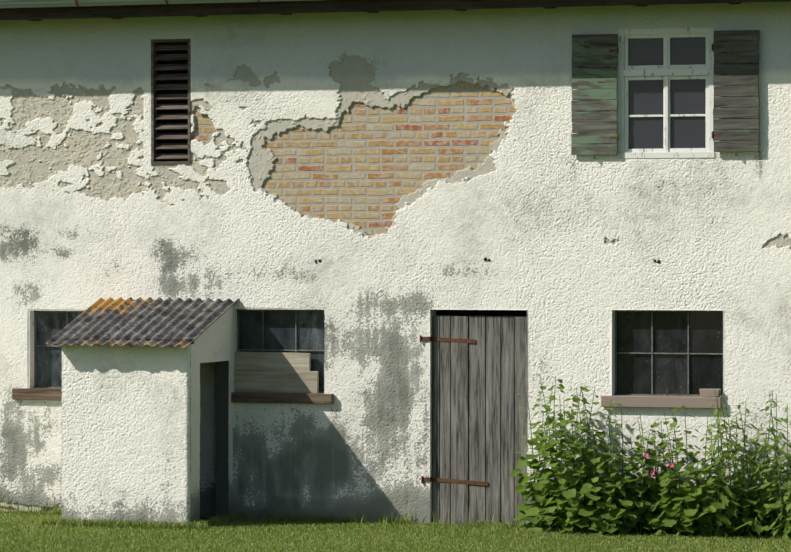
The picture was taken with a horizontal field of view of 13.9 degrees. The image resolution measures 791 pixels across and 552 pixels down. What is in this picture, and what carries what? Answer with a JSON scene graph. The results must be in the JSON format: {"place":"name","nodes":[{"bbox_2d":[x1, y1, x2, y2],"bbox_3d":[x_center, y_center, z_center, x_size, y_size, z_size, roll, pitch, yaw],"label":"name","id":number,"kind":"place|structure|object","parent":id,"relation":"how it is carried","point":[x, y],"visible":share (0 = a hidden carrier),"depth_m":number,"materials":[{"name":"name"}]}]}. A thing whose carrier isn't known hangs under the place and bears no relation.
{"place":"outdoors","nodes":[
{"label":"outdoors","id":0,"kind":"place"},
{"bbox_2d":[62,344,190,524],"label":"shed front wall","id":1,"kind":"structure","parent":0,"point":[126,424],"depth_m":29.60,"materials":[{"name":"white paint"}]},
{"bbox_2d":[59,338,193,343],"bbox_3d":[-2.462,0.593,29.626,1.295,0.045,0.090,0,0,18],"label":"annex plate","id":2,"kind":"object","parent":1,"relation":"on","point":[168,340],"visible":0.29,"depth_m":29.54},
{"bbox_2d":[45,297,238,348],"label":"corrugated roof","id":3,"kind":"structure","parent":1,"relation":"on","point":[143,320],"depth_m":30.05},
{"bbox_2d":[190,306,233,522],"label":"annex wall","id":4,"kind":"structure","parent":0,"point":[214,342],"depth_m":29.82,"materials":[{"name":"white paint"}]},
{"bbox_2d":[0,493,790,551],"bbox_3d":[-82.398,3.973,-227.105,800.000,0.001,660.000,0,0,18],"label":"lawn","id":5,"kind":"structure","parent":0,"point":[235,538],"depth_m":28.22,"materials":[{"name":"green plant"}]},
{"bbox_2d":[190,344,228,520],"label":"annex inner walls","id":6,"kind":"structure","parent":5,"relation":"on","point":[222,432],"depth_m":30.40,"materials":[{"name":"grey paint"}]},
{"bbox_2d":[30,27,722,522],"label":"wall reveals","id":7,"kind":"object","parent":5,"relation":"on","point":[432,313],"depth_m":29.94,"materials":[{"name":"paint"}]},
{"bbox_2d":[34,311,83,387],"bbox_3d":[-3.122,0.707,31.122,0.738,0.750,0.036,0,0,18],"label":"window frame","id":8,"kind":"object","parent":7,"relation":"attached to","point":[35,345],"visible":0.27,"depth_m":31.22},
{"bbox_2d":[36,312,82,386],"bbox_3d":[-3.120,0.707,31.128,0.738,0.750,0.009,0,0,18],"label":"window glass","id":9,"kind":"object","parent":8,"relation":"in","point":[49,325],"visible":0.2,"depth_m":31.20,"materials":[{"name":"glass"}]},
{"bbox_2d":[151,39,190,163],"bbox_3d":[-2.111,-1.649,30.702,0.402,1.182,0.089,0,0,18],"label":"vent louvre","id":10,"kind":"object","parent":7,"relation":"attached to","point":[155,107],"visible":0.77,"depth_m":30.70,"materials":[{"name":"brown wood"}]},
{"bbox_2d":[157,42,187,160],"bbox_3d":[-2.095,-1.649,30.754,0.402,1.182,0.001,0,0,18],"label":"vent","id":11,"kind":"object","parent":7,"relation":"attached to","point":[172,101],"visible":0.2,"depth_m":30.76,"materials":[{"name":"black"}]},
{"bbox_2d":[237,309,323,392],"bbox_3d":[-1.059,0.705,30.461,0.906,0.786,0.036,0,0,18],"label":"window frame","id":12,"kind":"object","parent":7,"relation":"attached to","point":[263,349],"visible":0.33,"depth_m":30.50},
{"bbox_2d":[235,352,318,392],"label":"window boards","id":13,"kind":"object","parent":12,"relation":"on","point":[290,373],"visible":1,"depth_m":30.40,"materials":[{"name":"brown wood"}]},
{"bbox_2d":[239,311,323,391],"bbox_3d":[-1.058,0.705,30.466,0.906,0.786,0.013,0,0,18],"label":"window glass","id":14,"kind":"object","parent":12,"relation":"in","point":[279,330],"visible":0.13,"depth_m":30.45,"materials":[{"name":"glass"}]},
{"bbox_2d":[0,0,790,20],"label":"roof eave","id":15,"kind":"object","parent":7,"relation":"on","point":[206,9],"visible":0.88,"depth_m":29.79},
{"bbox_2d":[0,0,314,7],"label":"roof gutter","id":16,"kind":"object","parent":15,"relation":"attached to","point":[35,3],"visible":1,"depth_m":30.27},
{"bbox_2d":[432,315,526,525],"bbox_3d":[0.780,1.337,29.826,0.908,1.946,0.060,0,0,18],"label":"wooden door","id":17,"kind":"structure","parent":7,"relation":"attached to","point":[479,426],"depth_m":29.81,"materials":[{"name":"grey wood"}]},
{"bbox_2d":[420,335,487,485],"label":"door hinges","id":18,"kind":"object","parent":17,"relation":"attached to","point":[444,480],"depth_m":29.88,"materials":[{"name":"brown metal"}]},
{"bbox_2d":[436,310,526,315],"bbox_3d":[0.817,1.325,29.940,0.924,2.030,0.001,0,0,18],"label":"door gap","id":19,"kind":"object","parent":7,"relation":"attached to","point":[483,312],"depth_m":29.94,"materials":[{"name":"black"}]},
{"bbox_2d":[618,27,714,158],"bbox_3d":[2.444,-1.645,29.227,0.890,1.170,0.068,0,0,18],"label":"window frame","id":20,"kind":"object","parent":7,"relation":"attached to","point":[666,72],"visible":0.96,"depth_m":29.21,"materials":[{"name":"white wood"}]},
{"bbox_2d":[571,34,617,154],"bbox_3d":[1.805,-1.642,29.372,0.428,1.092,0.046,0,0,18],"label":"shutter","id":21,"kind":"object","parent":20,"relation":"attached to","point":[594,109],"visible":0.94,"depth_m":29.35,"materials":[{"name":"green wood"}]},
{"bbox_2d":[594,47,617,158],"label":"shutter hinges","id":22,"kind":"object","parent":21,"relation":"attached to","point":[613,50],"visible":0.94,"depth_m":29.29,"materials":[{"name":"black metal"}]},
{"bbox_2d":[629,37,705,148],"bbox_3d":[2.450,-1.645,29.245,0.782,1.170,0.001,0,0,18],"label":"window glass","id":23,"kind":"object","parent":20,"relation":"in","point":[688,96],"depth_m":29.23,"materials":[{"name":"glass"}]},
{"bbox_2d":[713,30,758,151],"bbox_3d":[3.045,-1.651,28.974,0.418,1.085,0.047,0,0,18],"label":"shutter","id":24,"kind":"object","parent":20,"relation":"attached to","point":[730,126],"visible":0.94,"depth_m":28.95,"materials":[{"name":"grey wood"}]},
{"bbox_2d":[712,44,737,155],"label":"shutter hinges","id":25,"kind":"object","parent":24,"relation":"attached to","point":[716,47],"visible":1,"depth_m":29.00,"materials":[{"name":"black metal"}]},
{"bbox_2d":[615,310,722,396],"bbox_3d":[2.480,0.698,29.326,1.020,0.780,0.036,0,0,18],"label":"window frame","id":26,"kind":"object","parent":7,"relation":"attached to","point":[651,353],"visible":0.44,"depth_m":29.36,"materials":[{"name":"grey wood"}]},
{"bbox_2d":[617,312,722,394],"bbox_3d":[2.482,0.698,29.332,1.020,0.780,0.013,0,0,18],"label":"window glass","id":27,"kind":"object","parent":26,"relation":"in","point":[670,335],"visible":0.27,"depth_m":29.33,"materials":[{"name":"black glass"}]},
{"bbox_2d":[666,390,699,395],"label":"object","id":28,"kind":"structure","parent":26,"relation":"attached to","point":[667,394],"depth_m":29.24,"materials":[{"name":"metal"}]},
{"bbox_2d":[0,1,790,530],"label":"house wall","id":29,"kind":"structure","parent":5,"relation":"on","point":[400,173],"depth_m":30.06,"materials":[{"name":"paint"}]},
{"bbox_2d":[12,388,61,399],"bbox_3d":[-3.201,1.132,31.051,0.956,0.107,0.155,0,0,18],"label":"window sill","id":30,"kind":"structure","parent":29,"relation":"attached to","point":[36,393],"depth_m":31.05,"materials":[{"name":"brown wood"}]},
{"bbox_2d":[231,392,333,403],"bbox_3d":[-1.055,1.141,30.363,1.023,0.093,0.155,0,0,18],"label":"window sill","id":31,"kind":"structure","parent":29,"relation":"attached to","point":[298,398],"depth_m":30.28,"materials":[{"name":"brown wood"}]},
{"bbox_2d":[315,258,659,262],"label":"wall holes","id":32,"kind":"object","parent":29,"relation":"attached to","point":[319,260],"depth_m":29.72,"materials":[{"name":"black"}]},
{"bbox_2d":[601,395,721,408],"bbox_3d":[2.407,1.134,29.253,1.102,0.100,0.155,0,0,18],"label":"window sill","id":33,"kind":"structure","parent":29,"relation":"attached to","point":[663,401],"depth_m":29.19,"materials":[{"name":"brown wood"}]},
{"bbox_2d":[699,389,720,396],"bbox_3d":[2.824,1.050,29.098,0.188,0.080,0.102,0,0,18],"label":"sill stone lump","id":34,"kind":"object","parent":33,"relation":"on","point":[706,392],"visible":0.9,"depth_m":29.06,"materials":[{"name":"brown stone"}]},
{"bbox_2d":[510,375,790,540],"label":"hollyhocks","id":35,"kind":"object","parent":5,"relation":"on","point":[660,516],"visible":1,"depth_m":28.77,"materials":[{"name":"green plant"}]}
]}

